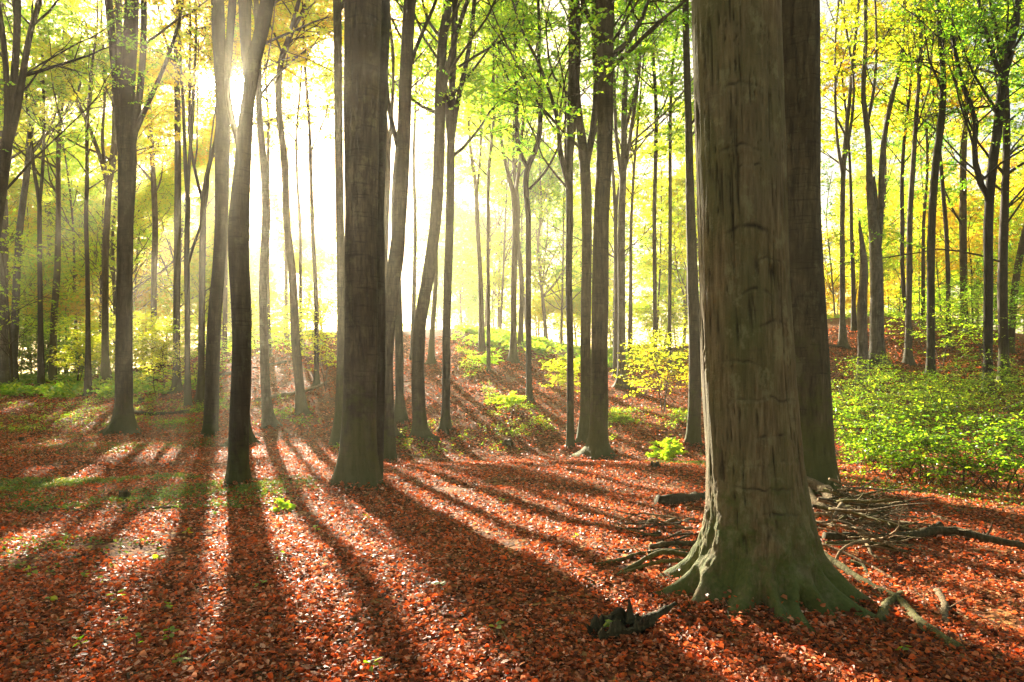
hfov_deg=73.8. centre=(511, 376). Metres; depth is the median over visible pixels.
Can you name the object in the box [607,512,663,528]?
dry stick
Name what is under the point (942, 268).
young beech
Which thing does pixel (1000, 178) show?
beech tree
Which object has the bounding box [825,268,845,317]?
beech tree
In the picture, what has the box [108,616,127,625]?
seedling
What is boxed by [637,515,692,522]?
dry stick
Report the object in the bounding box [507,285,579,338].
young beech
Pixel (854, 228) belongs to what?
beech tree
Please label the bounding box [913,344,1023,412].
beech shrub
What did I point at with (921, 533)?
dry branch
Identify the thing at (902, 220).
beech tree
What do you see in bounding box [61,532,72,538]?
seedling
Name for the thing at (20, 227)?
beech tree
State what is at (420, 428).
beech tree
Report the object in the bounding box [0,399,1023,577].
ground cover
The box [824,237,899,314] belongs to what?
young beech
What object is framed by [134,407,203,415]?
fallen branch
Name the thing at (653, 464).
tree stump
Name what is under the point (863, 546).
dry stick
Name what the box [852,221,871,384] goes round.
dead tree
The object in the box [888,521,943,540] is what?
dry branch
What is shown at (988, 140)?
beech tree
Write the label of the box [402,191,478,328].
beech tree
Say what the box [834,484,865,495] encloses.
dry stick
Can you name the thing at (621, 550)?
dry stick
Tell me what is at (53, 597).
seedling
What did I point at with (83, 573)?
seedling
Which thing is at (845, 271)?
beech tree
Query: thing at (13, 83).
beech tree
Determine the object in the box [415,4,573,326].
beech tree
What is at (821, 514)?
dry stick
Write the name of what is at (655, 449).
beech sapling
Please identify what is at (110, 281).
beech tree
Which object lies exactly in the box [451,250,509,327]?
beech tree
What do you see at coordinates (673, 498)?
fallen log
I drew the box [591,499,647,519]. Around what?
dry stick
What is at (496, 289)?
beech tree
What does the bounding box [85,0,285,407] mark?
beech tree
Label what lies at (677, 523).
dry stick
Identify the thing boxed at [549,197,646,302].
beech tree
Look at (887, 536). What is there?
dry stick
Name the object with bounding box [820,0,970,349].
beech tree
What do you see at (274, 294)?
young beech
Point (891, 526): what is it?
dry branch
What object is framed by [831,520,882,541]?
dry stick
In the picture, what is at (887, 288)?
young beech
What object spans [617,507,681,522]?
dry stick
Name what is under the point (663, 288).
young beech
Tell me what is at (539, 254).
beech tree
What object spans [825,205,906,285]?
young beech
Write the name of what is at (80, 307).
young beech
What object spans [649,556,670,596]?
fallen branch
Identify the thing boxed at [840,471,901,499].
dry stick
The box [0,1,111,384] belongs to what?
beech tree
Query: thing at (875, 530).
dry stick
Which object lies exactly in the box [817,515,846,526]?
dry stick
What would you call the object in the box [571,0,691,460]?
beech tree
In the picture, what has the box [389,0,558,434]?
beech tree
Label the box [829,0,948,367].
beech tree
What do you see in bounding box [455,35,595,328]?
beech tree
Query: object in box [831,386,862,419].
beech shrub
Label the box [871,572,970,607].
dry branch
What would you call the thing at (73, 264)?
beech tree
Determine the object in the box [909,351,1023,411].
beech shrub
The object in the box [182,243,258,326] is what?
young beech
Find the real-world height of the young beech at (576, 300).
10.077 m
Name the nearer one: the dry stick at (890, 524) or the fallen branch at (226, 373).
the dry stick at (890, 524)
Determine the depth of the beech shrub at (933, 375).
23.56 m
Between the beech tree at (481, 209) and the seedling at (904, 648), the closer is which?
the seedling at (904, 648)
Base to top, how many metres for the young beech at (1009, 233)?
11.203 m
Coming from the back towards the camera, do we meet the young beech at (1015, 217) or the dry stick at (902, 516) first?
the young beech at (1015, 217)
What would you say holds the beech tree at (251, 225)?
on the ground at (540, 440)
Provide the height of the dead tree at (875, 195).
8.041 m
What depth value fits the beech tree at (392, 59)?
20.86 m
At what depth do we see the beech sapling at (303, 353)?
27.70 m
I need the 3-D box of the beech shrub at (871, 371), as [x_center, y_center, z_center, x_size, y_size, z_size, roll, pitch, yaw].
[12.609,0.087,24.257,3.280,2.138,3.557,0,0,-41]
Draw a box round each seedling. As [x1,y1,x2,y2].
[23,565,37,576]
[45,595,57,608]
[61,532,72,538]
[72,635,86,650]
[81,570,89,580]
[106,589,125,602]
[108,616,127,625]
[130,632,142,649]
[153,551,166,559]
[162,626,179,639]
[170,650,190,665]
[363,657,381,672]
[432,581,444,588]
[489,620,504,636]
[603,619,620,627]
[895,645,911,656]
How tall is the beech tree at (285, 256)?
20.822 m
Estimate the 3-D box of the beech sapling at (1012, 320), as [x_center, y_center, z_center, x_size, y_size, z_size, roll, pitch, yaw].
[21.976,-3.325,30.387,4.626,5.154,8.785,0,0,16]
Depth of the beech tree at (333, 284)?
93.23 m
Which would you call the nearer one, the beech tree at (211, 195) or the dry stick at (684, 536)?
the dry stick at (684, 536)
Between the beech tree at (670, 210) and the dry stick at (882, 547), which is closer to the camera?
the dry stick at (882, 547)
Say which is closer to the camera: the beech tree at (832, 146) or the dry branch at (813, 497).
the dry branch at (813, 497)
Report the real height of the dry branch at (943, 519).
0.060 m
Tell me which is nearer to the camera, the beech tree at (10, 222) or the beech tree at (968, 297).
the beech tree at (10, 222)
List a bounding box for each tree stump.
[118,489,130,501]
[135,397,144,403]
[502,439,513,445]
[647,461,660,467]
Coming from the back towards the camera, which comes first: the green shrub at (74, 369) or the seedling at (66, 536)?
the green shrub at (74, 369)
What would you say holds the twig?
on the ground at (540, 440)
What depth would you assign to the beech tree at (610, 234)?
80.44 m
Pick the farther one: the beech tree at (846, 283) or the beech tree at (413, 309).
the beech tree at (846, 283)
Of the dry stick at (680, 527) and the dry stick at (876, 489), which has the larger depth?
the dry stick at (876, 489)
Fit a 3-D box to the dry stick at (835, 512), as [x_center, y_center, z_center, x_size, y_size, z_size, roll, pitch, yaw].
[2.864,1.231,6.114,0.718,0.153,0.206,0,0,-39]
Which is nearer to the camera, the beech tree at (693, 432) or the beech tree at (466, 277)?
the beech tree at (693, 432)
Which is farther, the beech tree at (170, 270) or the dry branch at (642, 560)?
the beech tree at (170, 270)
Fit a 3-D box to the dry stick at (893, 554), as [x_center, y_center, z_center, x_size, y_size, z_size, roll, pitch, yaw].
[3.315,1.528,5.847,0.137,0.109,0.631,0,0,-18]
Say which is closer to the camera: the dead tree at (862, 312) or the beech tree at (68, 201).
the dead tree at (862, 312)
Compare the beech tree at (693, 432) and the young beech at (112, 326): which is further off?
the young beech at (112, 326)
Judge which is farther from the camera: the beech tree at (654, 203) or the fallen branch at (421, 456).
the beech tree at (654, 203)
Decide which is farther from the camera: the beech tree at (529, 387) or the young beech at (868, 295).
the young beech at (868, 295)
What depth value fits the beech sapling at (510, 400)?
23.80 m
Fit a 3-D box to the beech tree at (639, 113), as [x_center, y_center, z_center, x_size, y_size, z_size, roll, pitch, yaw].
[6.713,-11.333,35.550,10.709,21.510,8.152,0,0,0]
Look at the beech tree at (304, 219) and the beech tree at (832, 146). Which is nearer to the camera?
the beech tree at (832, 146)
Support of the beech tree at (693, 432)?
on the ground at (540, 440)
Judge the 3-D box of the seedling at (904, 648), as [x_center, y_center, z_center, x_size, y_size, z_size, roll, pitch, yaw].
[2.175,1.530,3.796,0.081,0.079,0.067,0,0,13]
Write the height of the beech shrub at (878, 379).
2.378 m
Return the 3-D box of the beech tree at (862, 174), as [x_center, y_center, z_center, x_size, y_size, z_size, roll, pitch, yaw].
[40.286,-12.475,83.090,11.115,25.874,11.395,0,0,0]
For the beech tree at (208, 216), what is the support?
on the ground at (540, 440)
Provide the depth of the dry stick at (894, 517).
6.67 m
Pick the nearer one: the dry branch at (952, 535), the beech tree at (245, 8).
the dry branch at (952, 535)
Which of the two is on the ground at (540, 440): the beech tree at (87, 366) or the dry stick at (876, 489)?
the beech tree at (87, 366)
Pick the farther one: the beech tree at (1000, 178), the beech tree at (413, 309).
the beech tree at (1000, 178)
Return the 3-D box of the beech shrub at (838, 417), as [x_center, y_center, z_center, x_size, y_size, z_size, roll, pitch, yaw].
[7.531,1.025,14.919,2.792,1.844,2.950,0,0,0]
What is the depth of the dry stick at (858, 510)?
5.91 m
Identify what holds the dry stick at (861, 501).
on the dry stick at (833, 500)
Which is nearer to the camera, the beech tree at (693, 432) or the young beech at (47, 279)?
the beech tree at (693, 432)
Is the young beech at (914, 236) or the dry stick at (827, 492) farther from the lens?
the young beech at (914, 236)
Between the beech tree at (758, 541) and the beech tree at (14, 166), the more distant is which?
the beech tree at (14, 166)
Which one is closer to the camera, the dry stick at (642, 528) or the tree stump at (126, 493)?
the dry stick at (642, 528)
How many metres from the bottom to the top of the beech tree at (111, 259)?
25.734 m
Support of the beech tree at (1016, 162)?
on the ground at (540, 440)
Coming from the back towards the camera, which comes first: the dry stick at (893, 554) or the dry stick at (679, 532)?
the dry stick at (679, 532)
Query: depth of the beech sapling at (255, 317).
32.92 m
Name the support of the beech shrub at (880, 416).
on the ground at (540, 440)
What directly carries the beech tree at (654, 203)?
on the ground at (540, 440)
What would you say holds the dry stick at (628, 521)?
on the ground at (540, 440)
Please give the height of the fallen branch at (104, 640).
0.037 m
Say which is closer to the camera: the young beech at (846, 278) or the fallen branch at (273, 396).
the fallen branch at (273, 396)
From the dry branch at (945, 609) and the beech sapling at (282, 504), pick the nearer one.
the dry branch at (945, 609)
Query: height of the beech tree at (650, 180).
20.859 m
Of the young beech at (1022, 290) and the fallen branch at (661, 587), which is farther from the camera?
the young beech at (1022, 290)
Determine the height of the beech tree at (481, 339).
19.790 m
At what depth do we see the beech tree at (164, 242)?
74.81 m
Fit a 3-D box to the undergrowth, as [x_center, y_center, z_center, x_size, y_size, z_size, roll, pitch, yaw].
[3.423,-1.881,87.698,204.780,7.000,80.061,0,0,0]
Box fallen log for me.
[654,491,704,506]
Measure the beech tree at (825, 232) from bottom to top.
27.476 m
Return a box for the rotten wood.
[586,598,676,639]
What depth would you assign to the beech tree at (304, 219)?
97.58 m
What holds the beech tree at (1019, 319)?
on the ground at (540, 440)
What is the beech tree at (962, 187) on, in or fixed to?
on the ground at (540, 440)
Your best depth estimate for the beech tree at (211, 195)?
52.01 m
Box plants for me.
[0,338,687,457]
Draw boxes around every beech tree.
[0,0,159,385]
[0,0,167,381]
[0,0,195,237]
[0,0,213,396]
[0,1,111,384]
[1,0,95,381]
[2,0,235,384]
[7,10,167,373]
[8,51,214,289]
[8,103,97,272]
[8,115,100,365]
[8,121,91,300]
[8,123,80,294]
[9,95,93,283]
[10,120,45,361]
[10,132,110,358]
[11,139,101,372]
[13,154,146,372]
[15,88,172,372]
[27,219,112,328]
[31,233,115,341]
[33,112,183,305]
[39,52,209,370]
[53,98,213,317]
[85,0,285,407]
[90,23,208,367]
[93,193,206,344]
[96,0,253,436]
[99,77,260,307]
[109,164,172,365]
[109,192,172,356]
[122,0,333,402]
[122,0,396,386]
[133,185,214,328]
[137,216,205,348]
[138,193,229,343]
[139,0,289,394]
[145,217,213,318]
[157,0,332,354]
[161,0,430,439]
[162,161,260,330]
[182,0,343,351]
[182,218,280,335]
[184,172,282,339]
[192,160,282,314]
[200,0,229,438]
[201,0,343,356]
[206,0,427,428]
[207,2,342,339]
[219,0,262,447]
[223,0,274,488]
[249,128,335,325]
[250,245,289,331]
[251,0,421,416]
[269,200,336,330]
[270,202,336,321]
[310,0,528,359]
[317,0,624,441]
[323,0,531,424]
[327,0,344,445]
[328,0,385,489]
[376,0,389,476]
[384,0,436,462]
[388,0,491,364]
[389,0,556,371]
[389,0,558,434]
[389,0,584,363]
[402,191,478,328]
[405,135,484,320]
[405,172,501,328]
[415,0,555,351]
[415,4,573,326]
[416,203,495,328]
[418,163,509,325]
[421,0,629,443]
[429,0,673,404]
[436,274,506,328]
[438,82,612,327]
[442,0,669,449]
[442,104,580,332]
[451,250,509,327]
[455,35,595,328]
[456,185,551,332]
[465,31,660,343]
[468,0,592,347]
[474,195,535,329]
[476,42,619,338]
[480,0,693,389]
[490,216,573,336]
[495,149,580,335]
[502,26,684,346]
[520,0,694,377]
[523,201,581,341]
[531,234,581,342]
[535,188,581,345]
[543,0,693,356]
[549,167,641,335]
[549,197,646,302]
[559,134,698,318]
[563,0,692,364]
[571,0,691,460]
[573,254,627,346]
[575,216,647,346]
[589,0,693,363]
[592,120,697,336]
[625,98,697,257]
[625,130,698,347]
[625,227,680,344]
[626,100,698,344]
[633,169,698,329]
[647,219,698,309]
[656,0,888,632]
[682,0,703,446]
[782,0,843,495]
[820,0,909,332]
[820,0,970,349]
[820,0,983,335]
[820,1,1023,330]
[821,168,895,313]
[823,0,1023,388]
[823,166,866,316]
[824,0,953,272]
[824,0,1023,347]
[824,177,905,298]
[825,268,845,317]
[826,213,869,312]
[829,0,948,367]
[829,237,857,314]
[831,169,914,310]
[837,0,988,380]
[837,0,1023,392]
[845,180,944,311]
[845,187,982,311]
[856,141,918,315]
[857,81,968,279]
[861,0,1023,334]
[867,0,1009,365]
[874,37,1016,261]
[885,216,951,316]
[889,80,1023,324]
[906,177,982,317]
[939,248,993,319]
[942,51,1023,234]
[957,175,1022,326]
[959,44,1023,156]
[965,0,1023,353]
[968,233,1023,333]
[971,86,1023,251]
[972,120,1023,235]
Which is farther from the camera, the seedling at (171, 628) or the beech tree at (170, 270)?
the beech tree at (170, 270)
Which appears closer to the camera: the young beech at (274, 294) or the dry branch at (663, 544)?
the dry branch at (663, 544)
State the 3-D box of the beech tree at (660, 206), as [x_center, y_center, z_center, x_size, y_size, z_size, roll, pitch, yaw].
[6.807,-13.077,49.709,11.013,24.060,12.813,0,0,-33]
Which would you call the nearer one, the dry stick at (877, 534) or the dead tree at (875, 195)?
the dry stick at (877, 534)
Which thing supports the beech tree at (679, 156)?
on the ground at (540, 440)
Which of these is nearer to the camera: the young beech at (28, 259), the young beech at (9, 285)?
the young beech at (28, 259)
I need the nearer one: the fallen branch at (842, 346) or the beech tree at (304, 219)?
the fallen branch at (842, 346)
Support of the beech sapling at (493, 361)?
on the ground at (540, 440)
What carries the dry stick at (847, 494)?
on the dry stick
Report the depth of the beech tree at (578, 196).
98.46 m
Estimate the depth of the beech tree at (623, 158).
28.48 m
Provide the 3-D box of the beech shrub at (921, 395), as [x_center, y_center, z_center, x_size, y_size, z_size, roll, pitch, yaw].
[11.793,0.870,20.037,2.922,2.117,3.937,0,0,0]
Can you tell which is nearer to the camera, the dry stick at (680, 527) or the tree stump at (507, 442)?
the dry stick at (680, 527)
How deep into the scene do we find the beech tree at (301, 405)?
23.43 m
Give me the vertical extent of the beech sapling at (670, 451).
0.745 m
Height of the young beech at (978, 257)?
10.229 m
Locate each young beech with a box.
[0,191,115,381]
[8,233,94,373]
[8,248,98,350]
[8,264,34,317]
[9,307,63,361]
[20,254,109,370]
[22,241,144,374]
[78,298,148,363]
[133,280,190,337]
[157,239,250,348]
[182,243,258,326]
[190,270,258,336]
[229,243,298,326]
[270,221,336,325]
[323,288,336,329]
[454,227,534,327]
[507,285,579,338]
[545,277,638,345]
[609,241,687,344]
[626,250,698,346]
[821,159,913,316]
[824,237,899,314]
[824,260,858,313]
[825,204,905,311]
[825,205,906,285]
[849,220,944,315]
[863,184,996,310]
[882,180,979,314]
[887,172,1015,318]
[888,260,959,315]
[894,177,984,288]
[913,201,1010,321]
[914,202,1023,309]
[919,179,1023,319]
[944,189,1023,292]
[956,173,1023,282]
[960,152,1023,248]
[976,183,1023,268]
[977,267,1023,314]
[993,190,1023,286]
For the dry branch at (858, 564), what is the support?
on the ground at (540, 440)
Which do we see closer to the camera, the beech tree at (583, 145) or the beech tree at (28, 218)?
the beech tree at (583, 145)
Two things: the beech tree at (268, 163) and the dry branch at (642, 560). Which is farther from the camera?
the beech tree at (268, 163)
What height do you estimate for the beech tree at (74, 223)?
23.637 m
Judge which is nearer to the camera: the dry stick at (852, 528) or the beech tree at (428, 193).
the dry stick at (852, 528)
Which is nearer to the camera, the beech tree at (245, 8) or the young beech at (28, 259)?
the beech tree at (245, 8)
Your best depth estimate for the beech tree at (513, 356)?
32.08 m
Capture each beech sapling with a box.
[46,309,114,380]
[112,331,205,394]
[155,314,283,381]
[224,286,310,352]
[258,285,335,358]
[268,301,336,391]
[269,498,296,511]
[306,293,404,331]
[469,348,503,364]
[493,391,526,409]
[538,355,579,396]
[573,282,688,350]
[610,318,701,411]
[613,345,701,401]
[646,441,670,459]
[658,437,688,460]
[868,288,1004,367]
[884,262,1023,351]
[939,255,1023,358]
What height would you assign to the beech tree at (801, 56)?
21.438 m
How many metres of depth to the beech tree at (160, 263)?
61.77 m
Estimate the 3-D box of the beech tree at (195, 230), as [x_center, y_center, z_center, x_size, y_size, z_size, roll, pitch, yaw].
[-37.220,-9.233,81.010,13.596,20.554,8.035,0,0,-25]
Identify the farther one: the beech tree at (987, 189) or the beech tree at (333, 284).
the beech tree at (333, 284)
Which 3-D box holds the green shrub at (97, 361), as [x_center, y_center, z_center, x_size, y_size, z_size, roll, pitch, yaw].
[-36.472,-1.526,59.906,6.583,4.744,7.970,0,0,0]
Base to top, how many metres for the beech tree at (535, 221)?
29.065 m
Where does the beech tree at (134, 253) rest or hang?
on the ground at (540, 440)
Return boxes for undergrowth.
[19,304,1023,374]
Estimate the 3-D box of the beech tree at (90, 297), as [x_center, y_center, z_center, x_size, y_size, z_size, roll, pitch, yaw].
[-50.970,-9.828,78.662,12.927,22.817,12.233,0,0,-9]
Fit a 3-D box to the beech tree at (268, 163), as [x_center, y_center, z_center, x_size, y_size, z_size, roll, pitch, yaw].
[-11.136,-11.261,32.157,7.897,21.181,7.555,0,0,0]
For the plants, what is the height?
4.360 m
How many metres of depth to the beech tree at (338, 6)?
19.79 m
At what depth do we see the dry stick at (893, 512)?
7.22 m
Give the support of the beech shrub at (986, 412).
on the ground at (540, 440)
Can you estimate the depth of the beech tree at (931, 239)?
27.11 m
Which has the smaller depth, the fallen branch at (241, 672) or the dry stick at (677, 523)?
the fallen branch at (241, 672)
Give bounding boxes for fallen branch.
[51,489,299,510]
[66,461,135,468]
[75,623,111,648]
[127,656,167,679]
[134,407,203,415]
[169,652,299,681]
[220,360,286,375]
[255,380,328,401]
[296,599,394,626]
[399,453,445,459]
[474,539,527,573]
[475,649,506,660]
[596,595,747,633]
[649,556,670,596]
[829,345,868,351]
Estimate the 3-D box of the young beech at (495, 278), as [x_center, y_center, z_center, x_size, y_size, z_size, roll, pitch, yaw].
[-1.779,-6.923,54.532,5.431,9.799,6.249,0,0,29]
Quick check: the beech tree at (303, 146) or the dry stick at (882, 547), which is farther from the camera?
the beech tree at (303, 146)
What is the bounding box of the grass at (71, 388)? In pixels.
[0,310,976,397]
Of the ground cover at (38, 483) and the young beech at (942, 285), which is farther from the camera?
the young beech at (942, 285)
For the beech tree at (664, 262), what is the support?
on the ground at (540, 440)
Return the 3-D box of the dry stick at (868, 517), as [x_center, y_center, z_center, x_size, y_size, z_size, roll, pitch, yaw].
[3.296,1.275,6.147,0.860,0.129,0.194,0,0,36]
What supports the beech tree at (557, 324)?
on the ground at (540, 440)
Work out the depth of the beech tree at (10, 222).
52.59 m
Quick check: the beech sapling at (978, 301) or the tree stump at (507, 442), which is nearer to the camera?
the tree stump at (507, 442)
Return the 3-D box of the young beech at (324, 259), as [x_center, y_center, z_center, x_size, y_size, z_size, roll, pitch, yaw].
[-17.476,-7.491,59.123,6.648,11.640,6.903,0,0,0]
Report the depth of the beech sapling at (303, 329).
31.31 m
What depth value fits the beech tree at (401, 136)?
17.24 m
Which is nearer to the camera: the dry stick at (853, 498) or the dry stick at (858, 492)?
the dry stick at (853, 498)
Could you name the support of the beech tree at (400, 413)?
on the ground at (540, 440)
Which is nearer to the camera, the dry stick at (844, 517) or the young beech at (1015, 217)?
the dry stick at (844, 517)
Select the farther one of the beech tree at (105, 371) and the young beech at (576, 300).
the young beech at (576, 300)
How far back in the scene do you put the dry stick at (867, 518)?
7.04 m
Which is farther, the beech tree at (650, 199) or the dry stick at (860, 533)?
the beech tree at (650, 199)
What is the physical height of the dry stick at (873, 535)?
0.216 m
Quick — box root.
[824,551,965,650]
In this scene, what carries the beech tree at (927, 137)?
on the ground at (540, 440)
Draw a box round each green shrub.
[12,305,79,376]
[18,304,112,373]
[24,324,114,376]
[64,338,113,374]
[91,309,206,369]
[109,297,206,369]
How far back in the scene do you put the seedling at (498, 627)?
4.06 m
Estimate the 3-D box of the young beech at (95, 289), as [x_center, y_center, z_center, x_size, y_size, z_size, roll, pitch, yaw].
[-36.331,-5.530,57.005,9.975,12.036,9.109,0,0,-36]
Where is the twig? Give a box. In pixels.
[967,616,1012,619]
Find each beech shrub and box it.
[830,351,919,407]
[831,359,939,433]
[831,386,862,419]
[832,381,927,463]
[833,403,1002,484]
[835,392,962,474]
[853,370,977,432]
[867,410,1023,487]
[879,375,1006,443]
[884,366,962,407]
[887,399,1023,492]
[893,373,1023,447]
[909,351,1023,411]
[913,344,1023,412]
[927,374,1023,446]
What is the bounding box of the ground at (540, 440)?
[0,316,1023,681]
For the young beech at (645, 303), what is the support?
on the ground at (540, 440)
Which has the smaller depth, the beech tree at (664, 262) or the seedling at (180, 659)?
the seedling at (180, 659)
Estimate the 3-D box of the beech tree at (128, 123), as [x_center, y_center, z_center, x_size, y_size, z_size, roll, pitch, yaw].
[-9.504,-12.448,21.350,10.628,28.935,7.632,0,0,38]
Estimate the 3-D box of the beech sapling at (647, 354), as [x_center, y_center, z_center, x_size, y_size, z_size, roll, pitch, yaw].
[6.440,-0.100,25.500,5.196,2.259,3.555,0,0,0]
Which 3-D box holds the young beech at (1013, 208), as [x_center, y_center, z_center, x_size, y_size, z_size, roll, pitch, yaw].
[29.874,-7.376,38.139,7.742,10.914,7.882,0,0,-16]
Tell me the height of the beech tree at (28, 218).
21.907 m
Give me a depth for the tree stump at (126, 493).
9.61 m
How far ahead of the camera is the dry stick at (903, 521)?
7.33 m
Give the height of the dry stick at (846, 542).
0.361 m
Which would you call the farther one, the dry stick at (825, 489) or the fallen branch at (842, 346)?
the fallen branch at (842, 346)
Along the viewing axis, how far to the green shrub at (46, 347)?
39.44 m
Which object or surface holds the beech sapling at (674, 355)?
on the ground at (540, 440)
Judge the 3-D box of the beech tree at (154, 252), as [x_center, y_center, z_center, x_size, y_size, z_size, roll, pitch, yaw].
[-20.212,-10.748,39.358,7.560,20.936,6.251,0,0,32]
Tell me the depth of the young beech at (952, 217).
41.56 m
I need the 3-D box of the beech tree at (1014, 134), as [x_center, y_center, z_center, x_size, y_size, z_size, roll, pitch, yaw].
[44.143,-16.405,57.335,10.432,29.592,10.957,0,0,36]
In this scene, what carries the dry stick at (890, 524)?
on the ground at (540, 440)
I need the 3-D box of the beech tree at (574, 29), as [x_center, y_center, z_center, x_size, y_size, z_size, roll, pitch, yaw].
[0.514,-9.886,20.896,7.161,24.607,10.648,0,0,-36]
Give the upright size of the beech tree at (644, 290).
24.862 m
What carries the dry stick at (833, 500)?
on the dry stick at (873, 514)
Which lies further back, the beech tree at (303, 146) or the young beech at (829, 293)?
the beech tree at (303, 146)
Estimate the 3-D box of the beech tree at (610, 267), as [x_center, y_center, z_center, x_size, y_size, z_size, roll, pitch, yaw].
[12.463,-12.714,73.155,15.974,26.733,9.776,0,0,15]
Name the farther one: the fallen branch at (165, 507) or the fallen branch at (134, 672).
the fallen branch at (165, 507)
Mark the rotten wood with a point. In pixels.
(641, 624)
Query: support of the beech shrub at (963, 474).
on the ground at (540, 440)
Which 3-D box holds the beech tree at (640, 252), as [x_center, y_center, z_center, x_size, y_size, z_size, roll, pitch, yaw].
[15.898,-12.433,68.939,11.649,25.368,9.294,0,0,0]
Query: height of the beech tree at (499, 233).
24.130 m
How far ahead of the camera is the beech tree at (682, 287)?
86.80 m
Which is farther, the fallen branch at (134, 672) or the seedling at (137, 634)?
the seedling at (137, 634)
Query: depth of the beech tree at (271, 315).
103.91 m
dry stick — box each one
[588,523,644,530]
[590,534,630,552]
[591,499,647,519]
[596,508,658,535]
[605,531,661,538]
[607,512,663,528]
[609,513,648,526]
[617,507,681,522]
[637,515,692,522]
[637,533,693,541]
[644,529,681,536]
[645,522,681,528]
[650,508,692,529]
[650,528,689,540]
[654,522,683,529]
[814,512,842,530]
[816,520,870,533]
[817,490,842,496]
[817,498,852,508]
[817,502,843,523]
[817,505,832,511]
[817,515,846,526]
[818,497,911,506]
[818,527,855,539]
[822,488,918,507]
[822,539,869,558]
[825,540,921,553]
[826,487,882,505]
[827,504,923,513]
[828,478,850,486]
[828,507,933,530]
[829,479,853,498]
[831,492,937,518]
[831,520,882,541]
[832,490,892,519]
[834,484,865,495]
[835,518,933,536]
[836,490,908,503]
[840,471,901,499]
[842,487,913,495]
[844,475,879,491]
[844,524,880,545]
[848,533,912,547]
[850,488,920,513]
[850,512,889,524]
[851,523,896,540]
[853,504,947,524]
[853,505,908,514]
[855,498,905,514]
[857,531,920,549]
[858,520,896,540]
[858,524,942,553]
[859,501,903,519]
[859,506,920,540]
[861,506,907,528]
[861,537,923,554]
[862,512,910,530]
[863,501,938,519]
[863,512,924,519]
[864,543,889,560]
[868,512,927,528]
[870,544,947,557]
[871,546,926,565]
[876,490,941,503]
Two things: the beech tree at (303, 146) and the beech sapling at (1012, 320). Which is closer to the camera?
the beech sapling at (1012, 320)
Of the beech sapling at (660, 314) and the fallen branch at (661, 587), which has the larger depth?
the beech sapling at (660, 314)
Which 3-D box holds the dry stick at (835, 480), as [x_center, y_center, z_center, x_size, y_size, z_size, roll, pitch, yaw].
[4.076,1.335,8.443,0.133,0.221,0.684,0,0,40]
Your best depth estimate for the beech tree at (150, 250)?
80.28 m
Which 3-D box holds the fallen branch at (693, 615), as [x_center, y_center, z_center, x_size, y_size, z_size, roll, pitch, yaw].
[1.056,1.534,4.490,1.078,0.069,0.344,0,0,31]
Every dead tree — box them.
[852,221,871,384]
[873,176,877,214]
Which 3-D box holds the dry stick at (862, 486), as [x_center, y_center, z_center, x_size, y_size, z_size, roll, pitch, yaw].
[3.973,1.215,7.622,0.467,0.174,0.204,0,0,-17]
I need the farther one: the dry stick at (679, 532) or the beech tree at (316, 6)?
the beech tree at (316, 6)
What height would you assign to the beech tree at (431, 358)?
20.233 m
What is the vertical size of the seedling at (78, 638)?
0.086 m
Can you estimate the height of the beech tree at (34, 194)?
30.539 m
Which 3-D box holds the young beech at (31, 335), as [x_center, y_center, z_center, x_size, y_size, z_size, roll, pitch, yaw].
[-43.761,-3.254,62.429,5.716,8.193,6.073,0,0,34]
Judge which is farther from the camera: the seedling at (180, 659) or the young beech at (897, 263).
the young beech at (897, 263)
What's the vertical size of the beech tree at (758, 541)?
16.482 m
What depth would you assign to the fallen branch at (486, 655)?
3.79 m
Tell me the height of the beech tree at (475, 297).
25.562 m
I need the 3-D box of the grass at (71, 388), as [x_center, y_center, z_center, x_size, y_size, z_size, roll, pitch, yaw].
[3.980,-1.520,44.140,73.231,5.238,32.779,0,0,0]
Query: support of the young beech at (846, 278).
on the ground at (540, 440)
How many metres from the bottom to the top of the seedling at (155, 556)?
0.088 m
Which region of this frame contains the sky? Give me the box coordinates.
[6,0,1023,373]
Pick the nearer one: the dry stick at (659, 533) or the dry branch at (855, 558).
the dry branch at (855, 558)
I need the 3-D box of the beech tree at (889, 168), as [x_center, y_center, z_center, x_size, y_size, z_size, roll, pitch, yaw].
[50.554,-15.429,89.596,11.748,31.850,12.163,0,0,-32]
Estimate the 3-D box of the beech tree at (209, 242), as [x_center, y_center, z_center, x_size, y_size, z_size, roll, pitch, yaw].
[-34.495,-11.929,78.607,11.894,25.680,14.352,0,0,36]
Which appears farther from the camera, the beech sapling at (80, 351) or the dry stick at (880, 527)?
the beech sapling at (80, 351)
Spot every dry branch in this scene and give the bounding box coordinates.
[579,549,688,587]
[593,544,690,565]
[622,544,682,573]
[648,540,695,548]
[807,476,843,507]
[808,486,828,512]
[822,524,1023,548]
[822,542,975,622]
[837,514,1023,550]
[844,504,908,528]
[850,560,869,578]
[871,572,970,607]
[872,590,904,624]
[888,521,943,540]
[933,514,986,529]
[933,588,949,624]
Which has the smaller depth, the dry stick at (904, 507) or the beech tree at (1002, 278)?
the dry stick at (904, 507)
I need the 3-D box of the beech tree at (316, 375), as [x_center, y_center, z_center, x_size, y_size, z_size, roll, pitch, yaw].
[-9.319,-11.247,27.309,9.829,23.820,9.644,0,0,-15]
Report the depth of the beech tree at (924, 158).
58.72 m

